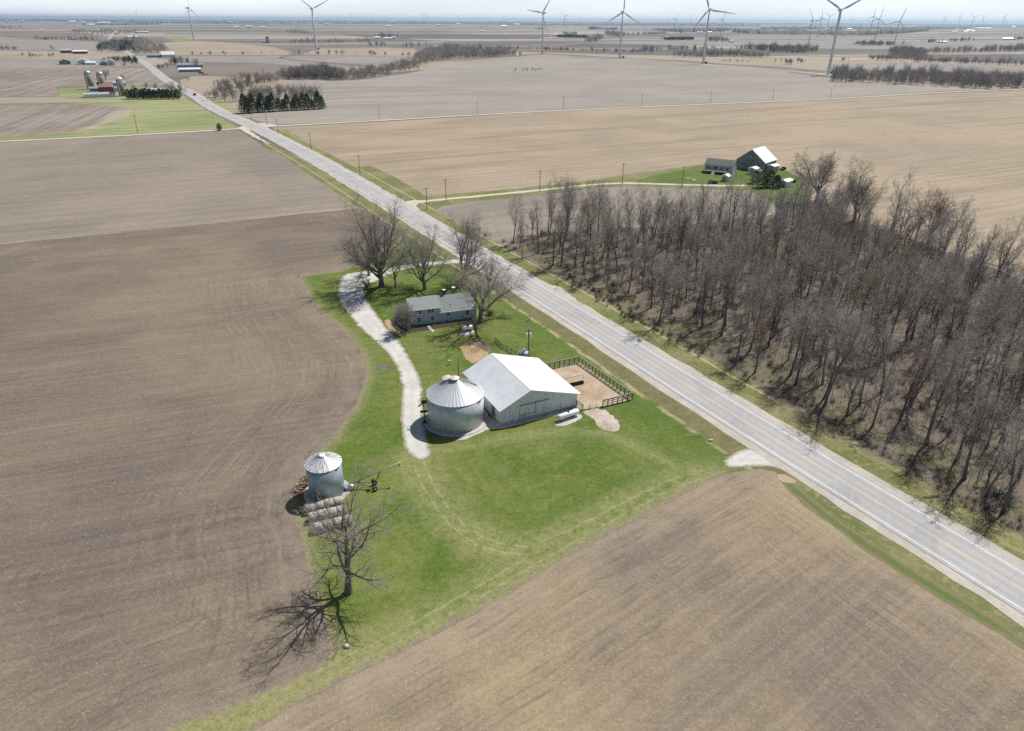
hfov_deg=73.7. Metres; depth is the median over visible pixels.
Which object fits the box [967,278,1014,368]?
wood tree
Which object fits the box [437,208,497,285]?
bare tree
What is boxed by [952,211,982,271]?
wood tree
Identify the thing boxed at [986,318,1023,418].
wood tree
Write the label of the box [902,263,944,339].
wood tree
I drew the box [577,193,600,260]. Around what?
wood tree
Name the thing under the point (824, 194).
wood tree
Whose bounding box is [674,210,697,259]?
wood tree
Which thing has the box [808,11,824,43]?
wind turbine
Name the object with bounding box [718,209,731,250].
wood tree
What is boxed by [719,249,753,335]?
wood tree
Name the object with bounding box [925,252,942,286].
wood tree
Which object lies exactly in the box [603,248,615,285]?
wood tree
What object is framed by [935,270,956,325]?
wood tree
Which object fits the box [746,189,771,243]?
wood tree
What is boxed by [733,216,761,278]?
wood tree
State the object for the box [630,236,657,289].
wood tree
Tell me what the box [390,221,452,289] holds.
bare tree
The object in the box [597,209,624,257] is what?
wood tree
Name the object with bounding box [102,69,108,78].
bare tree
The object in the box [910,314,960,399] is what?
wood tree
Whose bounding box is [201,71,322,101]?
creek trees
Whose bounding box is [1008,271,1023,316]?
wood tree
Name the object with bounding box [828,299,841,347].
wood tree
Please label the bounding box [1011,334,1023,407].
wood tree
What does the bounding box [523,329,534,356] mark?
utility pole
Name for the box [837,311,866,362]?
wood tree
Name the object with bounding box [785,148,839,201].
bare tree
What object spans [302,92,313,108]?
spruce tree
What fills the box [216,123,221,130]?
cedar tree
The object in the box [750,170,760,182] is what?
cedar tree
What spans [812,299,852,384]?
wood tree
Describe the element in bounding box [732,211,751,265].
wood tree
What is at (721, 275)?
wood tree
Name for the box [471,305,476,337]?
yard light pole
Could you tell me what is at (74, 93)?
yard ground
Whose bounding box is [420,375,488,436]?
grain bin
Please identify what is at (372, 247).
bare tree
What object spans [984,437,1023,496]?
wood tree
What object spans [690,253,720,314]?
wood tree
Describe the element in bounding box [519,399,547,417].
sliding door
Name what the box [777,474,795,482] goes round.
bare patch
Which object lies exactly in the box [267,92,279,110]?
spruce tree
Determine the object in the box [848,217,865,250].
wood tree
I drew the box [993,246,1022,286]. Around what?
wood tree
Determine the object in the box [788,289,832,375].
wood tree
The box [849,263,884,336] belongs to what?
wood tree
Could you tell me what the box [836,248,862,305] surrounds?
wood tree
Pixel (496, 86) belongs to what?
bean stubble field
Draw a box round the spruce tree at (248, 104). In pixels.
[242,95,253,112]
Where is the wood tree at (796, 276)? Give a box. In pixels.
[791,252,808,300]
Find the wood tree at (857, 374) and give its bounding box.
[835,356,876,414]
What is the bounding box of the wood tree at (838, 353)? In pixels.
[818,299,868,394]
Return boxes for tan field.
[0,51,127,57]
[145,41,289,54]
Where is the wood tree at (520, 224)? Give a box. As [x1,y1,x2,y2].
[515,211,528,247]
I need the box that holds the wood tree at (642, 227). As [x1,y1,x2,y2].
[635,212,651,245]
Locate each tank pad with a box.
[460,330,474,334]
[555,414,581,425]
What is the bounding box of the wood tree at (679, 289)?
[670,270,687,302]
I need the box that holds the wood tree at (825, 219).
[817,199,842,260]
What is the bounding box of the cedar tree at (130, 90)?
[128,89,136,98]
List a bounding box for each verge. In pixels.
[264,142,412,229]
[273,129,1023,559]
[776,472,1023,649]
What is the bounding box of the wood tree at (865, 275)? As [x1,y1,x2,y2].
[854,265,883,319]
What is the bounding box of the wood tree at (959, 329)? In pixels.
[945,308,990,387]
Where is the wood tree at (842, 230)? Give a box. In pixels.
[823,201,856,276]
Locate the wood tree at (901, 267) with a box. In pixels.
[890,246,914,307]
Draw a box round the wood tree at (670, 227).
[653,201,685,274]
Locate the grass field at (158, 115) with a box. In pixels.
[0,96,236,139]
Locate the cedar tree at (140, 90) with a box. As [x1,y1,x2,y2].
[137,88,145,97]
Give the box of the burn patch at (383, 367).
[377,364,390,370]
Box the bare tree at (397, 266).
[376,251,405,287]
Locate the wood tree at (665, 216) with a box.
[654,198,677,251]
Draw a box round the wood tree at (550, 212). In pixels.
[545,195,564,237]
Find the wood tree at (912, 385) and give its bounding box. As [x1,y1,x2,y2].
[894,339,942,421]
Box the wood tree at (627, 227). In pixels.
[618,210,636,253]
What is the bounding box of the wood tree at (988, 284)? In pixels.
[976,275,999,313]
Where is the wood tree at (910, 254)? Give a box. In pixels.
[884,235,920,308]
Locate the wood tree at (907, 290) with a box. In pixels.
[885,249,949,350]
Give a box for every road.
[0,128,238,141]
[107,29,1023,613]
[273,89,1019,126]
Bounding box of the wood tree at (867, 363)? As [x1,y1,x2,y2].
[851,323,899,405]
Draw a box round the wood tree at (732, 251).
[717,227,758,316]
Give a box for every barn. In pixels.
[96,82,113,91]
[161,51,174,57]
[463,353,580,425]
[737,146,777,169]
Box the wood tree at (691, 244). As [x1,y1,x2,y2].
[679,224,702,276]
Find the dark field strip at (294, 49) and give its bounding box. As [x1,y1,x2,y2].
[250,44,376,66]
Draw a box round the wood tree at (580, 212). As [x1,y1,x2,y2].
[574,199,585,229]
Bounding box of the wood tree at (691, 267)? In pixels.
[678,249,697,298]
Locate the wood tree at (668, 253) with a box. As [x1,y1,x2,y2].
[661,240,674,272]
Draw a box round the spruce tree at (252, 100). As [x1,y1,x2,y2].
[246,93,260,112]
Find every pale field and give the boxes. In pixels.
[305,48,416,56]
[569,40,1023,50]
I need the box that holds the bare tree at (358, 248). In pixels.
[340,230,381,275]
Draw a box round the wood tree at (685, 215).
[670,197,696,264]
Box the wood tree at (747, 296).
[734,274,762,330]
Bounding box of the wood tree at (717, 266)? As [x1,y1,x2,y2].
[705,254,724,294]
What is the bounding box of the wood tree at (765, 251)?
[753,226,780,279]
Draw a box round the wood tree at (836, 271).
[821,239,858,325]
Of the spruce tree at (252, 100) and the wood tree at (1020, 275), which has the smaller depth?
the wood tree at (1020, 275)
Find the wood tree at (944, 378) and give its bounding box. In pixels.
[924,334,989,444]
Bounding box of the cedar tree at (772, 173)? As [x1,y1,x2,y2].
[763,170,776,186]
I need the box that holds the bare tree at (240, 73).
[237,71,244,78]
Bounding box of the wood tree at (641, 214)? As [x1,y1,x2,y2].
[632,175,664,258]
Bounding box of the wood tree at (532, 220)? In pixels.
[521,207,538,237]
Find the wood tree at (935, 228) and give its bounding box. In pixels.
[917,212,952,268]
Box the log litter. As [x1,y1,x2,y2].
[292,486,307,498]
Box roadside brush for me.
[477,227,1023,530]
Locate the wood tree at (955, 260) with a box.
[943,246,966,279]
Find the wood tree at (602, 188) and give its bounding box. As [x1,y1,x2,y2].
[583,180,612,237]
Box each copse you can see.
[246,56,426,82]
[279,61,348,79]
[412,42,516,62]
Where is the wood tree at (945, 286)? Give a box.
[924,257,973,339]
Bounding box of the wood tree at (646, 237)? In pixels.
[638,229,651,273]
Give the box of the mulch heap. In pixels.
[459,345,488,362]
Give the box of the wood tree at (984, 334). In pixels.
[960,291,1022,404]
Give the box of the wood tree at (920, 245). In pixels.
[900,224,931,290]
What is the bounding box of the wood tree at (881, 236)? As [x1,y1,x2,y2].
[872,223,888,264]
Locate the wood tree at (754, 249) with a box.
[746,228,764,273]
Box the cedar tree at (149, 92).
[145,88,152,97]
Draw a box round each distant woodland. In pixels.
[0,18,1023,24]
[0,20,233,23]
[83,23,160,24]
[205,22,511,24]
[507,23,760,25]
[588,26,602,28]
[653,27,731,32]
[732,28,928,35]
[761,26,970,29]
[917,25,1023,26]
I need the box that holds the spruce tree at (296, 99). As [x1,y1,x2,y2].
[291,93,304,109]
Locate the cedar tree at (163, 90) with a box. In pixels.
[160,89,167,97]
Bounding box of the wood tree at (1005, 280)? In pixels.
[981,272,1010,331]
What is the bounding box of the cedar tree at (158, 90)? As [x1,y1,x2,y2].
[155,88,163,98]
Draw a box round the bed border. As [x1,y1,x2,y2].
[385,319,404,336]
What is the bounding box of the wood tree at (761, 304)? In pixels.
[747,272,776,350]
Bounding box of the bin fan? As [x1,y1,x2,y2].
[345,484,354,490]
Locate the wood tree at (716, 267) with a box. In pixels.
[704,251,731,302]
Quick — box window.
[427,309,434,313]
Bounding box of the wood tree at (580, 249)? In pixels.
[570,229,592,272]
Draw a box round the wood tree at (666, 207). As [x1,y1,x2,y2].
[653,191,672,240]
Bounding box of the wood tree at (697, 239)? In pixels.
[685,214,712,288]
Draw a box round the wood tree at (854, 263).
[842,255,866,310]
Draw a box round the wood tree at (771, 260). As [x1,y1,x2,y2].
[764,247,775,269]
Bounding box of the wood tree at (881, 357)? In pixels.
[874,336,890,374]
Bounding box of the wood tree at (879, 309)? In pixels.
[855,286,906,364]
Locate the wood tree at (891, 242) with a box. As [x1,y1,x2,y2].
[882,228,899,265]
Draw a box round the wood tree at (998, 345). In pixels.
[989,319,1017,365]
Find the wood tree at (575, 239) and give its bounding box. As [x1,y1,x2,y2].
[563,210,592,267]
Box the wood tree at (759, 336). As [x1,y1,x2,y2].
[750,307,775,372]
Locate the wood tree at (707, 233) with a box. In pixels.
[700,215,719,263]
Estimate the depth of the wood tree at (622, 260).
180.58 m
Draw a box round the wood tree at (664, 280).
[661,268,669,299]
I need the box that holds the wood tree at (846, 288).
[822,265,861,335]
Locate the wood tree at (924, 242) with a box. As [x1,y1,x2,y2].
[913,223,939,274]
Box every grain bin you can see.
[304,451,349,502]
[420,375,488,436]
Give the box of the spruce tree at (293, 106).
[290,98,296,109]
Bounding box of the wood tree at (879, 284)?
[868,264,891,305]
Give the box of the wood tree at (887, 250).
[874,230,897,286]
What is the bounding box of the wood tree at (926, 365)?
[915,346,936,381]
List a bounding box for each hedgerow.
[0,45,54,56]
[33,35,97,39]
[157,56,189,68]
[290,37,374,43]
[491,44,722,52]
[673,47,769,57]
[730,41,819,52]
[868,42,1023,64]
[888,44,928,61]
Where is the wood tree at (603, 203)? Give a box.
[596,188,616,242]
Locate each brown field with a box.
[160,61,351,78]
[643,59,826,73]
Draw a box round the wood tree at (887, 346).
[859,309,916,392]
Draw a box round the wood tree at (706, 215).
[698,202,715,241]
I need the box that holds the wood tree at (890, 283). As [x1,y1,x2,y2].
[871,257,908,338]
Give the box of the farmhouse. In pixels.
[405,286,476,324]
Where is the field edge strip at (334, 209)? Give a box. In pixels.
[0,206,358,243]
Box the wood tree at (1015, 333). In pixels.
[986,306,1023,394]
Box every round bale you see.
[305,502,315,512]
[308,511,317,521]
[313,521,322,531]
[314,500,324,510]
[317,508,327,519]
[323,498,333,508]
[323,519,332,530]
[327,507,336,517]
[333,496,342,506]
[333,516,341,526]
[336,505,346,515]
[342,514,351,525]
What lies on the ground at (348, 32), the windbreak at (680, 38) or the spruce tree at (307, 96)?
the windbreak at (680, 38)
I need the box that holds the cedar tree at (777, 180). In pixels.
[771,175,783,187]
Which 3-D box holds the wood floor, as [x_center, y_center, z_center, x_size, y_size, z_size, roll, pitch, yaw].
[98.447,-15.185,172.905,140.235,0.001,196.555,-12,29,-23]
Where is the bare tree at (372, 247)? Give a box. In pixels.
[326,186,434,287]
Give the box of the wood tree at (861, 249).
[853,239,866,265]
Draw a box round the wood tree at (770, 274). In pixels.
[764,259,782,295]
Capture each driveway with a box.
[337,259,463,459]
[422,182,745,202]
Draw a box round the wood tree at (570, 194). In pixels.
[558,175,584,233]
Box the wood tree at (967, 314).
[958,295,978,337]
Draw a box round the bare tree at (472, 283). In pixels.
[454,250,528,323]
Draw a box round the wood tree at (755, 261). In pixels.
[740,253,762,299]
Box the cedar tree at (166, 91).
[164,89,170,98]
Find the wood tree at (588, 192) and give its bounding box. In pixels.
[575,179,597,239]
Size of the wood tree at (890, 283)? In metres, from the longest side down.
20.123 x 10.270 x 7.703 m
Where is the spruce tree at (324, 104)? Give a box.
[317,95,326,108]
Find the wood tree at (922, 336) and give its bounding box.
[915,317,934,362]
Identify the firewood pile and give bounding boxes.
[290,475,307,492]
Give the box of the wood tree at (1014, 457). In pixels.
[995,405,1023,512]
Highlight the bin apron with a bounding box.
[454,407,579,440]
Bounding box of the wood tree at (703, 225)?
[693,209,712,252]
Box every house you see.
[85,61,96,64]
[702,158,737,174]
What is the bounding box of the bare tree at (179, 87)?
[174,84,187,94]
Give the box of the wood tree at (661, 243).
[651,231,664,263]
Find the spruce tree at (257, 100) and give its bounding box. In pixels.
[255,98,263,111]
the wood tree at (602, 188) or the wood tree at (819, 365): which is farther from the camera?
the wood tree at (602, 188)
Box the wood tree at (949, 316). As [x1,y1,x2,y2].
[936,277,974,353]
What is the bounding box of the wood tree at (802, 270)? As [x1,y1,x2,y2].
[783,240,818,317]
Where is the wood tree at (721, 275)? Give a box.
[715,249,742,326]
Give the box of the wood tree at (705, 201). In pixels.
[692,191,713,239]
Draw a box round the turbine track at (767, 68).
[703,64,819,73]
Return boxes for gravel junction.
[237,126,269,143]
[259,123,279,126]
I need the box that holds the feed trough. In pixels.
[569,380,583,385]
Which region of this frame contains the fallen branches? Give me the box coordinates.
[506,228,1021,452]
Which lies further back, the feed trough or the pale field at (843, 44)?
the pale field at (843, 44)
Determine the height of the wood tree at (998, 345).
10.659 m
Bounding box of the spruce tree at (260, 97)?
[254,92,268,110]
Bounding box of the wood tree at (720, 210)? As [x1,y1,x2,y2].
[711,198,726,239]
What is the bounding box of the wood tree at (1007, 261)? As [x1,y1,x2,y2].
[998,248,1020,277]
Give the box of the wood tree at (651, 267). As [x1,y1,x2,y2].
[635,244,670,307]
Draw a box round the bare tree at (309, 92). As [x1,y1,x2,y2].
[302,84,313,100]
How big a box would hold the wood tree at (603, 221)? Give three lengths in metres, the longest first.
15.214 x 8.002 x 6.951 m
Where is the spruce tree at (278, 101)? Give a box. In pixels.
[275,97,283,110]
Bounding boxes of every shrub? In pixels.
[360,277,375,287]
[485,309,495,314]
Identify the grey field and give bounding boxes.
[0,37,113,50]
[0,130,354,242]
[158,55,410,70]
[824,63,1023,77]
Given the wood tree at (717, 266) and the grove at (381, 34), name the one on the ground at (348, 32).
the grove at (381, 34)
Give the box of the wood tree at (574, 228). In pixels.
[572,218,580,245]
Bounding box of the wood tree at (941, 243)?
[933,227,954,274]
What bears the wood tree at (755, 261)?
on the wood floor
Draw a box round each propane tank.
[462,324,472,331]
[557,408,579,420]
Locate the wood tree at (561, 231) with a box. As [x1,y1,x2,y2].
[555,213,572,253]
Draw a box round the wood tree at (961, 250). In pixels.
[941,239,974,275]
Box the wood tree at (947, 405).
[941,380,965,416]
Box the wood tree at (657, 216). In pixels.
[647,198,667,241]
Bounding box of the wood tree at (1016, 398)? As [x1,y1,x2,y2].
[998,349,1023,443]
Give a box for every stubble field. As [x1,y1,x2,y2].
[245,57,1011,124]
[254,469,1023,730]
[272,90,1023,271]
[436,187,772,244]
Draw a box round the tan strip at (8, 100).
[0,97,123,103]
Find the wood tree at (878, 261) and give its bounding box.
[867,246,895,283]
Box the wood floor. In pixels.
[503,200,1023,554]
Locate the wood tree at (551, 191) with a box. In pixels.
[541,180,558,232]
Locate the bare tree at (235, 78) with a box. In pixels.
[229,75,241,86]
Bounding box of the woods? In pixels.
[559,156,1023,279]
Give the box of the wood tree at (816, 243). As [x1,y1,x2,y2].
[802,235,825,294]
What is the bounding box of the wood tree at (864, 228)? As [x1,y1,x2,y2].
[855,214,873,261]
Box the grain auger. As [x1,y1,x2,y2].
[344,462,400,490]
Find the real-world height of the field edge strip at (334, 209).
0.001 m
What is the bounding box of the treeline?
[829,62,1023,87]
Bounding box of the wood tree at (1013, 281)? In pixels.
[982,261,1022,334]
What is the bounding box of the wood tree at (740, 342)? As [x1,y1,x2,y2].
[727,298,759,364]
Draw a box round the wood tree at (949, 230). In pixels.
[928,211,963,270]
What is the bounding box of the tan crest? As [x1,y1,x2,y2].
[383,54,602,72]
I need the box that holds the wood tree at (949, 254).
[929,251,966,303]
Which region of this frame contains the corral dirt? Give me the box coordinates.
[551,363,630,408]
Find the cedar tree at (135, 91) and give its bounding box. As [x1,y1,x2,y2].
[131,88,140,97]
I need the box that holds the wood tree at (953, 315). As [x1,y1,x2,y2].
[928,274,980,348]
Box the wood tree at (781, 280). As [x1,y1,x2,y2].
[765,257,792,326]
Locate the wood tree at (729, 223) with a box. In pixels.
[714,210,739,255]
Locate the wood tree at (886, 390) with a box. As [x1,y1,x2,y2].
[867,360,901,427]
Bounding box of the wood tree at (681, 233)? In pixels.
[666,213,689,256]
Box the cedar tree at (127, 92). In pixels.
[124,89,131,97]
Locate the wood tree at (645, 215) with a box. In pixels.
[636,200,656,243]
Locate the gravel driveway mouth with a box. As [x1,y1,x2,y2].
[406,200,424,208]
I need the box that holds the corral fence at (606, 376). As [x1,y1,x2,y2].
[545,356,632,406]
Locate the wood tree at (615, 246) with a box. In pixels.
[600,216,628,271]
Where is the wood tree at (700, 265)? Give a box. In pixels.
[693,255,709,283]
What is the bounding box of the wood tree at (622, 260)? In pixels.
[619,258,630,286]
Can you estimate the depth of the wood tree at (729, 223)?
201.32 m
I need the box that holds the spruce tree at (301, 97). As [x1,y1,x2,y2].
[298,92,309,109]
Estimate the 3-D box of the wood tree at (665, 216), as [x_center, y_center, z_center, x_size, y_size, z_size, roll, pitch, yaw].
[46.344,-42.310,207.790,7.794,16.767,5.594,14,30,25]
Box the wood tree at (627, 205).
[619,182,639,236]
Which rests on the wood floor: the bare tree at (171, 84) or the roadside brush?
the roadside brush
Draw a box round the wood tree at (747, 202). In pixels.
[733,187,757,244]
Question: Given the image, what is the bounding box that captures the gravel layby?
[545,283,579,305]
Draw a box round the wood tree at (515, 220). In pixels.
[503,192,526,243]
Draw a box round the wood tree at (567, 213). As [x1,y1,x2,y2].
[548,185,580,261]
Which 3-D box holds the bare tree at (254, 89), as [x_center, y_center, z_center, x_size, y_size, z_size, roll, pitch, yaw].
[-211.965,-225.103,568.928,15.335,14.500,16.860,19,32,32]
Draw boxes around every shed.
[59,59,70,64]
[60,48,72,52]
[72,50,87,53]
[77,58,88,64]
[83,92,115,97]
[88,86,97,90]
[96,80,125,85]
[106,58,114,64]
[146,54,161,57]
[176,63,202,67]
[178,67,200,71]
[721,173,731,181]
[747,166,758,174]
[767,163,779,171]
[779,178,792,186]
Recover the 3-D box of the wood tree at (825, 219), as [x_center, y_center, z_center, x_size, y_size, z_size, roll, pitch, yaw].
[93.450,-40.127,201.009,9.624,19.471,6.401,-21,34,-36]
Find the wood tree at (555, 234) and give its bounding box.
[545,214,569,265]
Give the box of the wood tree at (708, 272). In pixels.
[679,243,723,327]
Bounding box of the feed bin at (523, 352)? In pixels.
[518,348,528,356]
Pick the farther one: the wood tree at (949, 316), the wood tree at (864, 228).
the wood tree at (864, 228)
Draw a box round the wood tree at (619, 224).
[614,213,625,247]
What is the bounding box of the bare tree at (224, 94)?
[218,90,227,101]
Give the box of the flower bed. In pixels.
[390,319,474,332]
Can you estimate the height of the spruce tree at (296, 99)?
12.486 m
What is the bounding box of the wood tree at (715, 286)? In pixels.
[708,266,720,309]
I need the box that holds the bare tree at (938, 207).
[911,184,962,241]
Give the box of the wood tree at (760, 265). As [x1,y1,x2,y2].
[746,252,771,305]
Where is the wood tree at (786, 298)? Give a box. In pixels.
[772,274,800,336]
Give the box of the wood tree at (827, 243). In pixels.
[805,232,849,310]
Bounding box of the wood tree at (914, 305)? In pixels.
[897,283,926,346]
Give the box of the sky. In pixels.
[0,0,1023,23]
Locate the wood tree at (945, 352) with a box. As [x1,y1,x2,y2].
[931,346,950,394]
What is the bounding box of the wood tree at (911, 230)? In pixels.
[889,206,920,267]
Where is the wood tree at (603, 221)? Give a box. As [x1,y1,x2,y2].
[596,204,612,247]
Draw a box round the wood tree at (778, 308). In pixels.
[762,274,795,346]
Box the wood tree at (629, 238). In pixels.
[620,227,637,263]
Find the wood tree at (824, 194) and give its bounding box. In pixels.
[810,186,842,255]
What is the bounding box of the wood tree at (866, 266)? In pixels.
[854,246,881,291]
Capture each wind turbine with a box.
[183,1,194,39]
[301,0,326,49]
[529,0,549,53]
[605,0,640,57]
[690,0,734,63]
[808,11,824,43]
[826,0,860,73]
[871,6,884,39]
[886,10,907,41]
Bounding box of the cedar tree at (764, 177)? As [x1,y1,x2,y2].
[755,169,770,187]
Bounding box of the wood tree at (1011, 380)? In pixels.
[1010,318,1023,381]
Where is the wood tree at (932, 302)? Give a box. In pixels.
[905,267,946,331]
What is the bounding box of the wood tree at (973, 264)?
[962,251,986,294]
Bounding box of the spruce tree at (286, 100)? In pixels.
[281,93,294,109]
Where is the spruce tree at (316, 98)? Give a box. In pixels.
[312,90,326,108]
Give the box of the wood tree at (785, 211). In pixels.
[769,196,787,247]
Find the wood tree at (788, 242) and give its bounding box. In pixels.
[777,215,812,290]
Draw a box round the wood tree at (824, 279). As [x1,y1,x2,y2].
[812,272,834,313]
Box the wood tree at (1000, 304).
[967,281,1022,383]
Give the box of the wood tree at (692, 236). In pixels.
[679,218,703,269]
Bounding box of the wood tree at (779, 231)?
[772,217,789,263]
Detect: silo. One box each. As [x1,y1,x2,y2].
[83,70,93,88]
[96,71,104,83]
[115,77,124,95]
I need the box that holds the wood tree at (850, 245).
[839,220,859,276]
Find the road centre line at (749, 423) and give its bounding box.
[243,121,1023,590]
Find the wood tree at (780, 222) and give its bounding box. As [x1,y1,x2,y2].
[771,214,789,258]
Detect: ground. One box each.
[0,18,1023,278]
[58,86,181,98]
[180,76,290,115]
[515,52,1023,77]
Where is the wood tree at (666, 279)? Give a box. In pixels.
[651,250,685,324]
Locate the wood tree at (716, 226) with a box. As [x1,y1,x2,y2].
[699,215,728,267]
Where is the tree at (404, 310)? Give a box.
[390,301,417,331]
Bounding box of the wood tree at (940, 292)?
[925,267,959,329]
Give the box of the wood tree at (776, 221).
[767,206,786,248]
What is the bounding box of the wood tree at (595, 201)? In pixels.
[582,189,610,248]
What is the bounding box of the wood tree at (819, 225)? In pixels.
[801,201,832,282]
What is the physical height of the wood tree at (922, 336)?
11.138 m
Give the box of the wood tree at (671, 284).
[655,263,684,313]
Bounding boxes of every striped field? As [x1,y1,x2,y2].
[0,67,165,95]
[0,104,128,136]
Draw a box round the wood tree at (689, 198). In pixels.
[676,189,704,243]
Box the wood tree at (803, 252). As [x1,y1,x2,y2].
[787,215,835,311]
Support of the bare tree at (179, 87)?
on the yard ground at (74, 93)
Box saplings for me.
[510,208,1023,506]
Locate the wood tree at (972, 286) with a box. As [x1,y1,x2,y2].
[957,269,987,327]
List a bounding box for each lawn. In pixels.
[162,232,786,730]
[634,165,807,205]
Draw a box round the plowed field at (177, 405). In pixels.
[0,208,417,730]
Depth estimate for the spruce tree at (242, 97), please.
513.73 m
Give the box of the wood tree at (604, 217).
[597,204,618,265]
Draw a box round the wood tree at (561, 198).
[551,169,578,240]
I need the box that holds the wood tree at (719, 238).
[707,227,736,289]
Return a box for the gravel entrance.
[723,447,781,469]
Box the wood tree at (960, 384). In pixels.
[942,317,1006,433]
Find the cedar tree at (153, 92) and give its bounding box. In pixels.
[151,89,158,98]
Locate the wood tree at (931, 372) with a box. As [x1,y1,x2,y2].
[907,332,971,408]
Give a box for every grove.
[0,25,544,36]
[68,28,144,35]
[96,36,138,51]
[101,54,137,64]
[130,36,168,53]
[563,30,665,41]
[708,35,1023,45]
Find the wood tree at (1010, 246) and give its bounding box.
[986,215,1023,296]
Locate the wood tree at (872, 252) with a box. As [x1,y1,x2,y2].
[864,243,880,264]
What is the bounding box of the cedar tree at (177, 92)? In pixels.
[172,89,181,97]
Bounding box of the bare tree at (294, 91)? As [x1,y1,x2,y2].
[287,85,300,97]
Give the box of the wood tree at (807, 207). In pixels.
[794,191,818,253]
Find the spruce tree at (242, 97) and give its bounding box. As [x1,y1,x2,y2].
[236,93,253,112]
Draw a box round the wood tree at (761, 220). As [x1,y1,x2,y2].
[754,194,772,250]
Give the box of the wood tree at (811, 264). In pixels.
[805,245,819,285]
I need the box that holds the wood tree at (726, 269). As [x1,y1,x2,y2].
[717,246,737,299]
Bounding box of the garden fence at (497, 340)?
[495,337,515,353]
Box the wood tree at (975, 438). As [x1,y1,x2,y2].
[939,366,1017,479]
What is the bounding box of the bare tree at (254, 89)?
[248,87,263,99]
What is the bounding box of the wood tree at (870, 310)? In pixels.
[862,293,888,351]
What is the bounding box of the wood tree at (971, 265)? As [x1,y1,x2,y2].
[957,236,1006,320]
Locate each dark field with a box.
[0,32,101,39]
[0,58,144,66]
[348,33,547,38]
[564,44,678,47]
[899,54,1023,62]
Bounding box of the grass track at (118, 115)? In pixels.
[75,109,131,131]
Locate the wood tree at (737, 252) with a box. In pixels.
[721,225,758,304]
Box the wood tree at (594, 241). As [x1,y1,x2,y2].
[586,225,603,279]
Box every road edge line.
[198,95,1023,573]
[200,102,1023,609]
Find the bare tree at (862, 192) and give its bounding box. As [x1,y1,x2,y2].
[837,155,889,220]
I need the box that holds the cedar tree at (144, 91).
[141,88,149,98]
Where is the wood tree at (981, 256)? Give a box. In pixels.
[970,244,988,278]
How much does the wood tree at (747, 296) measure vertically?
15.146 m
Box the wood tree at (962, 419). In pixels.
[944,373,1002,458]
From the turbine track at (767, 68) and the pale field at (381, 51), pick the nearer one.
the turbine track at (767, 68)
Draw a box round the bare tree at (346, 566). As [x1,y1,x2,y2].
[291,456,413,597]
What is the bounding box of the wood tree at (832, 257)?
[825,232,845,283]
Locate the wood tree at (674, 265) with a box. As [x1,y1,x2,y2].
[668,245,681,288]
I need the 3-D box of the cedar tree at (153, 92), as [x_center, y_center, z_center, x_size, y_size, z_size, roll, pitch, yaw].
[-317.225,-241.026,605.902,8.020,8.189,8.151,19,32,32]
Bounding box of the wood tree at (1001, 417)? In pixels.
[981,392,1012,447]
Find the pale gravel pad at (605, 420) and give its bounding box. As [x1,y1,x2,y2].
[584,408,619,431]
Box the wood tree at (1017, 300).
[1000,283,1023,353]
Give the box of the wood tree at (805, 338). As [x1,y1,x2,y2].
[782,298,832,384]
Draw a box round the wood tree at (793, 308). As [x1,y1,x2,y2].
[785,294,803,334]
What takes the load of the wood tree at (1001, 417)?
on the wood floor
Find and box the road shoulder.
[107,31,1023,627]
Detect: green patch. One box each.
[167,37,191,40]
[208,97,236,112]
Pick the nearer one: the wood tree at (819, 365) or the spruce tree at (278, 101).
the wood tree at (819, 365)
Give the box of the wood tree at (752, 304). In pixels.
[741,268,770,340]
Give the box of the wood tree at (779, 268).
[770,257,788,303]
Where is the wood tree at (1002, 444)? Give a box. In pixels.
[988,412,1023,474]
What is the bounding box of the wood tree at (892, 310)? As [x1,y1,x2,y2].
[880,270,914,333]
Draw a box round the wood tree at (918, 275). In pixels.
[903,264,927,300]
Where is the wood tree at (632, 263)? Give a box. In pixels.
[624,249,640,293]
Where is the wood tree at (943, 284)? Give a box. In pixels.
[924,260,961,319]
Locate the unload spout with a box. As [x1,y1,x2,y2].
[418,402,425,423]
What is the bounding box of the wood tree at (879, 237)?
[870,221,887,266]
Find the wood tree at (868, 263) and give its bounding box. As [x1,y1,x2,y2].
[849,241,882,313]
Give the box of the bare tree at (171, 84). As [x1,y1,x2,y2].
[161,80,175,90]
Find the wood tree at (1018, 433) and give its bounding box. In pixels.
[1006,403,1023,479]
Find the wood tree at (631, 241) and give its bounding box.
[619,229,641,273]
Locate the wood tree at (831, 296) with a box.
[810,280,839,352]
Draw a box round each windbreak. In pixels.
[557,34,587,37]
[661,36,693,39]
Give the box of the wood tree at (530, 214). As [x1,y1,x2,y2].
[525,198,548,253]
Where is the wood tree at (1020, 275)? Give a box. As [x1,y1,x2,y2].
[998,262,1023,291]
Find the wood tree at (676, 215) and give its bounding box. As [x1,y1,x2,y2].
[671,200,684,237]
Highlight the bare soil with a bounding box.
[461,341,490,351]
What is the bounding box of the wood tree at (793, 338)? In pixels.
[783,310,804,359]
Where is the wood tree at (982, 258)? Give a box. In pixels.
[960,253,991,304]
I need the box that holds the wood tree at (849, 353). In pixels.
[815,301,877,405]
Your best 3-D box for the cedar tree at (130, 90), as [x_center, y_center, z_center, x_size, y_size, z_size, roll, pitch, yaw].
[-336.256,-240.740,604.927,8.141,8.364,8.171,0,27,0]
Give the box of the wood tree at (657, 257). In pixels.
[653,254,661,284]
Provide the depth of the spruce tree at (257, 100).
520.09 m
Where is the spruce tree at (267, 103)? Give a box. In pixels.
[261,95,272,111]
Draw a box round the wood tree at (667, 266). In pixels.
[658,253,676,291]
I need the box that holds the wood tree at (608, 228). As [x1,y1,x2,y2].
[602,219,624,271]

